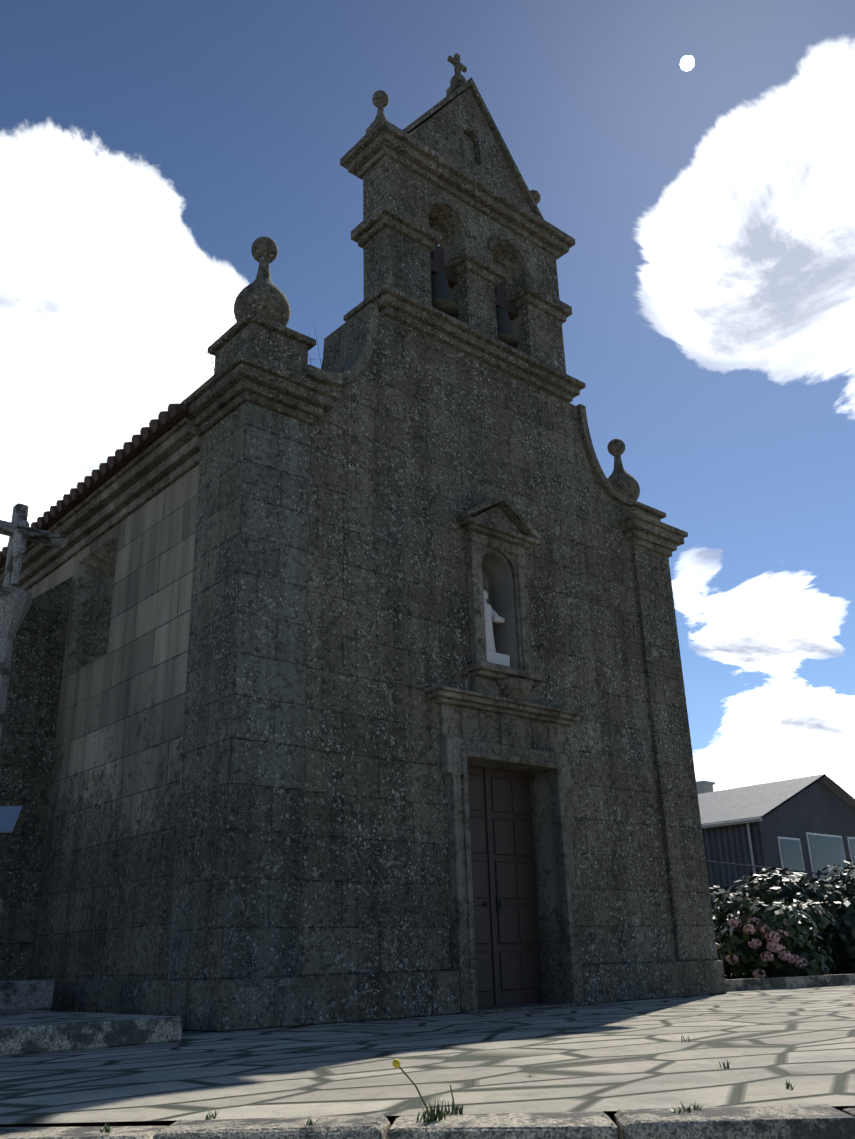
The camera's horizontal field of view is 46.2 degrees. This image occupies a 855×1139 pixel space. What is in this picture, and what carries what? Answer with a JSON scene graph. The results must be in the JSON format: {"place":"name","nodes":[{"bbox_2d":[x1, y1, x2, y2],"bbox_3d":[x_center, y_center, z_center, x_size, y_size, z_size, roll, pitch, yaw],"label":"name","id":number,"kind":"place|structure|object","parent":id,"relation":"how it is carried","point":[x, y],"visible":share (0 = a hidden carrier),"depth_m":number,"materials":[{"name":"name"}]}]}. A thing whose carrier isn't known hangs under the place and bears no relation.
{"place":"outdoors","nodes":[
{"label":"outdoors","id":0,"kind":"place"},
{"bbox_2d":[0,985,854,1123],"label":"plaza paving","id":1,"kind":"structure","parent":0,"point":[617,1056],"depth_m":5.50,"materials":[{"name":"beige stone"}]},
{"bbox_2d":[0,1010,181,1055],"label":"terrace step","id":2,"kind":"object","parent":1,"relation":"on","point":[23,1032],"visible":1,"depth_m":7.42,"materials":[{"name":"stone"}]},
{"bbox_2d":[0,806,21,832],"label":"sign plate","id":3,"kind":"object","parent":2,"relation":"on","point":[9,815],"visible":1,"depth_m":7.79,"materials":[{"name":"blue metal"}]},
{"bbox_2d":[0,503,63,1010],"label":"stone cross","id":4,"kind":"object","parent":2,"relation":"on","point":[15,602],"visible":1,"depth_m":11.58,"materials":[{"name":"stone"}]},
{"bbox_2d":[32,960,726,1032],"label":"plinth","id":5,"kind":"structure","parent":1,"relation":"on","point":[216,1006],"depth_m":9.84,"materials":[{"name":"stone"}]},
{"bbox_2d":[0,576,72,979],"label":"buttress","id":6,"kind":"structure","parent":5,"relation":"on","point":[29,731],"depth_m":13.05,"materials":[{"name":"stone"}]},
{"bbox_2d":[28,464,198,980],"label":"side wall","id":7,"kind":"structure","parent":5,"relation":"on","point":[105,903],"depth_m":11.72,"materials":[{"name":"stone"}]},
{"bbox_2d":[66,534,117,674],"bbox_3d":[-4.318,0.527,13.552,0.450,1.650,1.300,16,-27,-38],"label":"side window","id":8,"kind":"structure","parent":7,"relation":"attached to","point":[90,628],"depth_m":13.85,"materials":[{"name":"grey stone"}]},
{"bbox_2d":[0,417,200,590],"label":"cornice","id":9,"kind":"structure","parent":7,"relation":"on","point":[169,457],"depth_m":13.06,"materials":[{"name":"stone"}]},
{"bbox_2d":[0,411,188,566],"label":"roof deck","id":10,"kind":"structure","parent":9,"relation":"on","point":[159,433],"depth_m":12.78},
{"bbox_2d":[0,403,188,567],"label":"roof tiles","id":11,"kind":"object","parent":10,"relation":"on","point":[163,420],"visible":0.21,"depth_m":12.74,"materials":[{"name":"tile"}]},
{"bbox_2d":[168,401,310,979],"bbox_3d":[-1.906,1.326,10.469,0.850,6.300,1.000,16,-27,-38],"label":"pilaster","id":12,"kind":"object","parent":5,"relation":"on","point":[237,895],"visible":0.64,"depth_m":10.06,"materials":[{"name":"stone"}]},
{"bbox_2d":[181,353,340,435],"bbox_3d":[-1.940,-1.822,11.618,1.350,0.400,1.325,16,-27,-38],"label":"pilaster cap","id":13,"kind":"object","parent":12,"relation":"on","point":[233,384],"visible":0.54,"depth_m":11.23,"materials":[{"name":"grey stone"}]},
{"bbox_2d":[207,311,315,378],"bbox_3d":[-1.975,-2.414,11.886,0.930,0.900,0.960,16,-27,-38],"label":"finial pedestal","id":14,"kind":"object","parent":12,"relation":"on","point":[266,340],"visible":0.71,"depth_m":11.61,"materials":[{"name":"grey stone"}]},
{"bbox_2d":[234,236,290,326],"bbox_3d":[-2.014,-3.483,12.293,0.691,1.388,0.691,16,-27,-38],"label":"finial","id":15,"kind":"object","parent":14,"relation":"on","point":[262,295],"visible":0.83,"depth_m":11.96,"materials":[{"name":"stone"}]},
{"bbox_2d":[203,326,339,372],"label":"weeds","id":16,"kind":"object","parent":12,"relation":"on","point":[229,354],"visible":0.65,"depth_m":11.37,"materials":[{"name":"brown"}]},
{"bbox_2d":[399,1066,456,1113],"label":"flower stems","id":17,"kind":"object","parent":1,"relation":"on","point":[413,1083],"visible":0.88,"depth_m":3.77,"materials":[{"name":"green plant"}]},
{"bbox_2d":[392,1059,399,1067],"bbox_3d":[-0.117,1.862,3.780,0.030,0.032,0.030,16,-27,-38],"label":"flower head","id":18,"kind":"object","parent":17,"relation":"attached to","point":[395,1063],"visible":1,"depth_m":3.77},
{"bbox_2d":[100,1035,794,1132],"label":"weed tufts","id":19,"kind":"object","parent":1,"relation":"on","point":[433,1116],"visible":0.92,"depth_m":3.65,"materials":[{"name":"green plant"}]},
{"bbox_2d":[301,322,675,1001],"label":"facade wall","id":20,"kind":"structure","parent":1,"relation":"on","point":[417,446],"depth_m":12.27,"materials":[{"name":"stone"}]},
{"bbox_2d":[306,303,377,385],"bbox_3d":[-1.341,-2.681,12.645,1.050,1.410,1.020,16,-27,-38],"label":"volute","id":21,"kind":"object","parent":20,"relation":"attached to","point":[352,340],"visible":0.71,"depth_m":12.73,"materials":[{"name":"stone"}]},
{"bbox_2d":[363,156,565,372],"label":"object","id":22,"kind":"object","parent":20,"relation":"on","point":[396,259],"visible":0.56,"depth_m":14.50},
{"bbox_2d":[430,245,457,287],"bbox_3d":[0.125,-4.431,14.453,0.740,0.500,0.140,16,-27,-38],"label":"bell yoke","id":23,"kind":"object","parent":22,"relation":"attached to","point":[437,259],"visible":0.54,"depth_m":14.43,"materials":[{"name":"black metal"}]},
{"bbox_2d":[431,272,458,317],"bbox_3d":[0.140,-3.923,14.256,0.600,0.610,0.591,16,-27,-38],"label":"bell","id":24,"kind":"object","parent":22,"relation":"attached to","point":[442,299],"visible":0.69,"depth_m":14.07,"materials":[{"name":"grey metal"}]},
{"bbox_2d":[423,196,470,238],"bbox_3d":[0.269,-5.161,14.533,0.900,0.450,0.080,16,-27,-38],"label":"archivolt","id":25,"kind":"object","parent":22,"relation":"attached to","point":[430,202],"visible":0.83,"depth_m":14.58,"materials":[{"name":"grey stone"}]},
{"bbox_2d":[340,118,574,259],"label":"cornice","id":26,"kind":"structure","parent":22,"relation":"attached to","point":[372,148],"depth_m":14.62,"materials":[{"name":"grey stone"}]},
{"bbox_2d":[366,90,388,133],"bbox_3d":[-0.679,-6.507,14.565,0.340,1.095,0.340,16,-27,-38],"label":"ball finial","id":27,"kind":"object","parent":26,"relation":"on","point":[380,99],"visible":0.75,"depth_m":14.61,"materials":[{"name":"grey stone"}]},
{"bbox_2d":[410,88,531,211],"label":"pediment","id":28,"kind":"structure","parent":26,"relation":"on","point":[444,130],"depth_m":15.61,"materials":[{"name":"grey stone"}]},
{"bbox_2d":[403,77,471,134],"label":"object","id":29,"kind":"object","parent":28,"relation":"on","point":[413,126],"visible":0.56,"depth_m":15.22,"materials":[{"name":"grey stone"}]},
{"bbox_2d":[446,53,466,95],"bbox_3d":[0.492,-8.046,16.296,0.380,0.850,0.280,16,-27,-38],"label":"stone cross","id":30,"kind":"object","parent":28,"relation":"on","point":[458,79],"visible":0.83,"depth_m":16.21,"materials":[{"name":"grey stone"}]},
{"bbox_2d":[464,134,474,161],"bbox_3d":[0.597,-6.520,15.631,0.400,0.720,0.060,16,-27,-38],"label":"gable niche","id":31,"kind":"object","parent":28,"relation":"in","point":[469,149],"visible":0.14,"depth_m":15.67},
{"bbox_2d":[466,79,543,218],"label":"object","id":32,"kind":"object","parent":28,"relation":"on","point":[533,206],"visible":0.25,"depth_m":16.03,"materials":[{"name":"grey stone"}]},
{"bbox_2d":[351,202,571,323],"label":"imposts","id":33,"kind":"object","parent":22,"relation":"attached to","point":[382,216],"visible":0.52,"depth_m":14.42,"materials":[{"name":"grey stone"}]},
{"bbox_2d":[495,281,518,319],"bbox_3d":[1.079,-4.158,15.229,0.740,0.500,0.140,16,-27,-38],"label":"bell","id":34,"kind":"object","parent":22,"relation":"attached to","point":[507,305],"visible":0.5,"depth_m":15.21,"materials":[{"name":"black metal"}]},
{"bbox_2d":[496,307,518,347],"bbox_3d":[1.094,-3.650,15.032,0.510,0.610,0.502,16,-27,-38],"label":"bell","id":35,"kind":"object","parent":22,"relation":"attached to","point":[505,333],"visible":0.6,"depth_m":14.86,"materials":[{"name":"grey metal"}]},
{"bbox_2d":[488,233,530,272],"bbox_3d":[1.223,-4.888,15.309,0.900,0.450,0.080,16,-27,-38],"label":"archivolt","id":36,"kind":"object","parent":22,"relation":"attached to","point":[494,238],"visible":0.81,"depth_m":15.36,"materials":[{"name":"grey stone"}]},
{"bbox_2d":[343,283,585,402],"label":"cornice","id":37,"kind":"structure","parent":20,"relation":"attached to","point":[416,314],"depth_m":13.83,"materials":[{"name":"grey stone"}]},
{"bbox_2d":[378,312,576,414],"bbox_3d":[0.504,-2.717,14.407,3.900,0.152,0.902,16,-27,-38],"label":"frieze band","id":38,"kind":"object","parent":20,"relation":"on","point":[454,352],"depth_m":13.96,"materials":[{"name":"grey stone"}]},
{"bbox_2d":[482,569,489,604],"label":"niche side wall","id":39,"kind":"structure","parent":20,"relation":"attached to","point":[485,584],"depth_m":13.41,"materials":[{"name":"stone"}]},
{"bbox_2d":[466,530,532,671],"bbox_3d":[0.910,0.469,12.787,1.000,1.820,0.130,16,-27,-38],"label":"niche frame","id":40,"kind":"object","parent":20,"relation":"attached to","point":[474,540],"visible":0.65,"depth_m":12.73,"materials":[{"name":"grey stone"}]},
{"bbox_2d":[482,550,517,667],"bbox_3d":[0.751,0.549,12.954,0.600,1.560,0.442,16,-27,-38],"label":"niche","id":41,"kind":"object","parent":20,"relation":"attached to","point":[496,568],"visible":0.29,"depth_m":13.15,"materials":[{"name":"grey stone"}]},
{"bbox_2d":[483,590,504,651],"bbox_3d":[0.763,0.625,12.932,0.376,1.001,0.277,16,-27,-38],"label":"statue","id":42,"kind":"object","parent":41,"relation":"in","point":[489,611],"visible":0.44,"depth_m":12.85,"materials":[{"name":"stone"}]},
{"bbox_2d":[457,516,538,550],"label":"niche cornice","id":43,"kind":"structure","parent":41,"relation":"on","point":[468,523],"depth_m":12.96,"materials":[{"name":"stone"}]},
{"bbox_2d":[456,494,503,520],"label":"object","id":44,"kind":"object","parent":43,"relation":"on","point":[490,502],"visible":0.81,"depth_m":12.85,"materials":[{"name":"stone"}]},
{"bbox_2d":[473,506,521,533],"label":"pediment","id":45,"kind":"structure","parent":43,"relation":"on","point":[496,515],"depth_m":13.17,"materials":[{"name":"stone"}]},
{"bbox_2d":[492,494,539,539],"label":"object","id":46,"kind":"object","parent":43,"relation":"on","point":[514,515],"visible":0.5,"depth_m":13.32,"materials":[{"name":"stone"}]},
{"bbox_2d":[480,544,516,576],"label":"niche arch spandrels","id":47,"kind":"object","parent":41,"relation":"attached to","point":[510,559],"visible":0.58,"depth_m":13.14,"materials":[{"name":"grey stone"}]},
{"bbox_2d":[495,678,532,700],"bbox_3d":[1.056,1.556,12.421,0.580,0.300,0.464,16,-27,-38],"label":"niche corbel","id":48,"kind":"object","parent":41,"relation":"on","point":[516,688],"visible":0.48,"depth_m":12.27,"materials":[{"name":"stone"}]},
{"bbox_2d":[440,704,564,753],"bbox_3d":[0.905,1.985,12.260,2.092,0.388,0.180,16,-27,-38],"label":"frieze panel","id":49,"kind":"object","parent":20,"relation":"attached to","point":[466,723],"depth_m":12.04,"materials":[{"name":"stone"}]},
{"bbox_2d":[425,685,585,726],"bbox_3d":[0.996,1.691,12.252,2.540,0.150,0.280,16,-27,-38],"label":"door cornice","id":50,"kind":"structure","parent":49,"relation":"on","point":[442,694],"depth_m":12.08,"materials":[{"name":"stone"}]},
{"bbox_2d":[498,713,516,746],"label":"stone block","id":51,"kind":"structure","parent":49,"relation":"attached to","point":[504,719],"depth_m":12.14,"materials":[{"name":"stone"}]},
{"bbox_2d":[468,660,544,702],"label":"niche sill","id":52,"kind":"structure","parent":20,"relation":"attached to","point":[485,675],"depth_m":12.20,"materials":[{"name":"grey stone"}]},
{"bbox_2d":[486,650,509,666],"bbox_3d":[0.763,1.185,12.716,0.480,0.199,0.340,16,-27,-38],"label":"statue pedestal","id":53,"kind":"object","parent":52,"relation":"on","point":[498,658],"visible":0.27,"depth_m":12.62,"materials":[{"name":"white stone"}]},
{"bbox_2d":[481,566,522,669],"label":"niche jambs","id":54,"kind":"object","parent":52,"relation":"on","point":[517,622],"visible":0.25,"depth_m":12.85,"materials":[{"name":"grey stone"}]},
{"bbox_2d":[440,736,583,1012],"bbox_3d":[0.910,3.542,11.707,2.100,2.910,0.505,16,-27,-38],"label":"door frame","id":55,"kind":"object","parent":20,"relation":"attached to","point":[549,773],"visible":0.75,"depth_m":11.86,"materials":[{"name":"grey stone"}]},
{"bbox_2d":[468,766,542,1006],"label":"door leaves","id":56,"kind":"object","parent":55,"relation":"in","point":[508,958],"visible":0.65,"depth_m":11.94,"materials":[{"name":"brown wood"}]},
{"bbox_2d":[485,897,501,912],"bbox_3d":[0.780,3.925,11.731,0.260,0.180,0.030,16,-27,-38],"label":"door lock","id":57,"kind":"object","parent":56,"relation":"attached to","point":[499,904],"depth_m":11.77,"materials":[{"name":"black metal"}]},
{"bbox_2d":[576,404,632,506],"bbox_3d":[2.407,-1.607,15.695,1.050,1.410,1.020,16,-27,-38],"label":"coping","id":58,"kind":"object","parent":20,"relation":"on","point":[611,491],"visible":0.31,"depth_m":15.15,"materials":[{"name":"stone"}]},
{"bbox_2d":[460,1002,597,1013],"bbox_3d":[0.980,4.870,11.153,1.940,0.030,0.750,16,-27,-38],"label":"doorstep","id":59,"kind":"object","parent":1,"relation":"on","point":[513,1007],"depth_m":10.98,"materials":[{"name":"grey stone"}]},
{"bbox_2d":[631,544,717,961],"bbox_3d":[3.205,2.789,14.628,0.850,6.300,1.000,16,-27,-38],"label":"pilaster","id":60,"kind":"object","parent":1,"relation":"on","point":[690,902],"visible":0.29,"depth_m":14.21,"materials":[{"name":"stone"}]},
{"bbox_2d":[607,439,639,500],"bbox_3d":[3.111,-1.569,16.277,0.608,1.221,0.608,16,-27,-38],"label":"finial","id":61,"kind":"object","parent":60,"relation":"on","point":[621,480],"visible":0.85,"depth_m":16.02,"materials":[{"name":"stone"}]},
{"bbox_2d":[618,511,687,557],"bbox_3d":[3.171,-0.358,15.778,1.350,0.400,1.325,16,-27,-38],"label":"pilaster cap","id":62,"kind":"object","parent":60,"relation":"on","point":[650,533],"visible":0.42,"depth_m":15.29,"materials":[{"name":"grey stone"}]},
{"bbox_2d":[628,498,665,520],"bbox_3d":[3.142,-0.765,15.973,0.930,0.500,0.960,16,-27,-38],"label":"finial base","id":63,"kind":"object","parent":62,"relation":"on","point":[647,510],"visible":0.25,"depth_m":15.67,"materials":[{"name":"grey stone"}]},
{"bbox_2d":[725,974,854,991],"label":"bed kerb","id":64,"kind":"structure","parent":1,"relation":"on","point":[749,984],"depth_m":14.54,"materials":[{"name":"stone"}]},
{"bbox_2d":[0,1106,854,1126],"bbox_3d":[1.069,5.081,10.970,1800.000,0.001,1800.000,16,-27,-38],"label":"ground","id":65,"kind":"structure","parent":0,"point":[392,1119],"depth_m":5.49,"materials":[{"name":"grey stone"}]},
{"bbox_2d":[0,1104,854,1138],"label":"kerb stones","id":66,"kind":"object","parent":65,"relation":"on","point":[819,1121],"visible":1,"depth_m":3.51,"materials":[{"name":"stone"}]},
{"bbox_2d":[0,0,854,798],"label":"sky","id":67,"kind":"structure","parent":0,"point":[707,279],"materials":[{"name":"blue"}]},
{"bbox_2d":[530,190,540,204],"bbox_3d":[1.774,-5.805,16.561,0.340,1.095,0.340,16,-27,-38],"label":"ball finial","id":68,"kind":"object","parent":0,"point":[535,194],"visible":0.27,"depth_m":16.62,"materials":[{"name":"grey stone"}]},
{"bbox_2d":[680,55,694,70],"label":"sun disc","id":69,"kind":"object","parent":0,"point":[687,62],"visible":1,"depth_m":1738.91,"materials":[{"name":"white"}]},
{"bbox_2d":[702,780,854,889],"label":"house walls","id":70,"kind":"structure","parent":0,"point":[819,807],"depth_m":35.92,"materials":[{"name":"grey paint"}]},
{"bbox_2d":[696,780,761,875],"bbox_3d":[9.574,12.206,40.894,6.950,7.386,13.700,16,-27,-38],"label":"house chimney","id":71,"kind":"object","parent":70,"relation":"attached to","point":[703,786],"visible":0.38,"depth_m":35.35,"materials":[{"name":"white metal"}]},
{"bbox_2d":[698,774,854,824],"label":"house roof","id":72,"kind":"structure","parent":70,"relation":"on","point":[764,800],"depth_m":37.85,"materials":[{"name":"grey metal"}]},
{"bbox_2d":[777,832,854,881],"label":"window frames","id":73,"kind":"structure","parent":70,"relation":"in","point":[809,850],"depth_m":36.37,"materials":[{"name":"white metal"}]},
{"bbox_2d":[780,834,854,879],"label":"window panes","id":74,"kind":"structure","parent":73,"relation":"in","point":[826,851],"depth_m":36.69,"materials":[{"name":"glass"}]},
{"label":"bed soil","id":75,"kind":"structure","parent":0,"visible":0},
{"bbox_2d":[709,868,824,979],"bbox_3d":[5.588,6.998,19.627,4.646,2.211,3.628,16,-27,-38],"label":"shrub","id":76,"kind":"object","parent":75,"relation":"on","point":[713,897],"visible":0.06,"depth_m":19.92,"materials":[{"name":"green plant"}]},
{"bbox_2d":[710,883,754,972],"bbox_3d":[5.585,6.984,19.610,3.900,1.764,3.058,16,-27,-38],"label":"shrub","id":77,"kind":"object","parent":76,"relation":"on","point":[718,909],"depth_m":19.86,"materials":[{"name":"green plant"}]},
{"bbox_2d":[713,894,830,977],"bbox_3d":[5.333,5.960,15.979,1.731,1.469,1.993,16,-27,-38],"label":"hydrangea bush","id":78,"kind":"object","parent":75,"relation":"on","point":[817,958],"depth_m":15.49,"materials":[{"name":"green plant"}]},
{"bbox_2d":[716,917,807,977],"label":"pink flowers","id":79,"kind":"object","parent":78,"relation":"attached to","point":[774,940],"visible":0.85,"depth_m":15.22,"materials":[{"name":"pink plant"}]},
{"bbox_2d":[712,867,837,977],"bbox_3d":[6.269,6.378,17.733,2.083,2.093,3.204,-12,-24,25],"label":"shrub","id":80,"kind":"object","parent":75,"relation":"on","point":[825,920],"visible":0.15,"depth_m":17.24,"materials":[{"name":"green plant"}]},
{"bbox_2d":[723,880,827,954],"bbox_3d":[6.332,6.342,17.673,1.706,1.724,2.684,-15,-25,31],"label":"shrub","id":81,"kind":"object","parent":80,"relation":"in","point":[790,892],"visible":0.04,"depth_m":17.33,"materials":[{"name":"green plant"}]},
{"bbox_2d":[807,859,854,884],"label":"shrub","id":82,"kind":"object","parent":75,"relation":"on","point":[818,873],"visible":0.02,"depth_m":23.52,"materials":[{"name":"green plant"}]},
{"bbox_2d":[822,865,854,974],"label":"shrub","id":83,"kind":"object","parent":75,"relation":"on","point":[841,883],"visible":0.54,"depth_m":17.26,"materials":[{"name":"green plant"}]},
{"bbox_2d":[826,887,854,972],"bbox_3d":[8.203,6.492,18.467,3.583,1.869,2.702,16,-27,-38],"label":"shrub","id":84,"kind":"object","parent":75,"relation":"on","point":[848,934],"visible":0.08,"depth_m":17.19,"materials":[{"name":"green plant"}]},
{"bbox_3d":[-5.577,5.094,19.700,6.700,6.150,19.100,16,-27,-38],"label":"nave body","id":85,"kind":"object","parent":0,"visible":0},
{"bbox_2d":[706,861,835,875],"bbox_3d":[7.056,8.042,27.859,0.056,0.304,36.637,-20,-28,39],"label":"cable wire","id":86,"kind":"object","parent":85,"relation":"attached to","point":[762,867],"depth_m":30.88,"materials":[{"name":"grey metal"}]}
]}

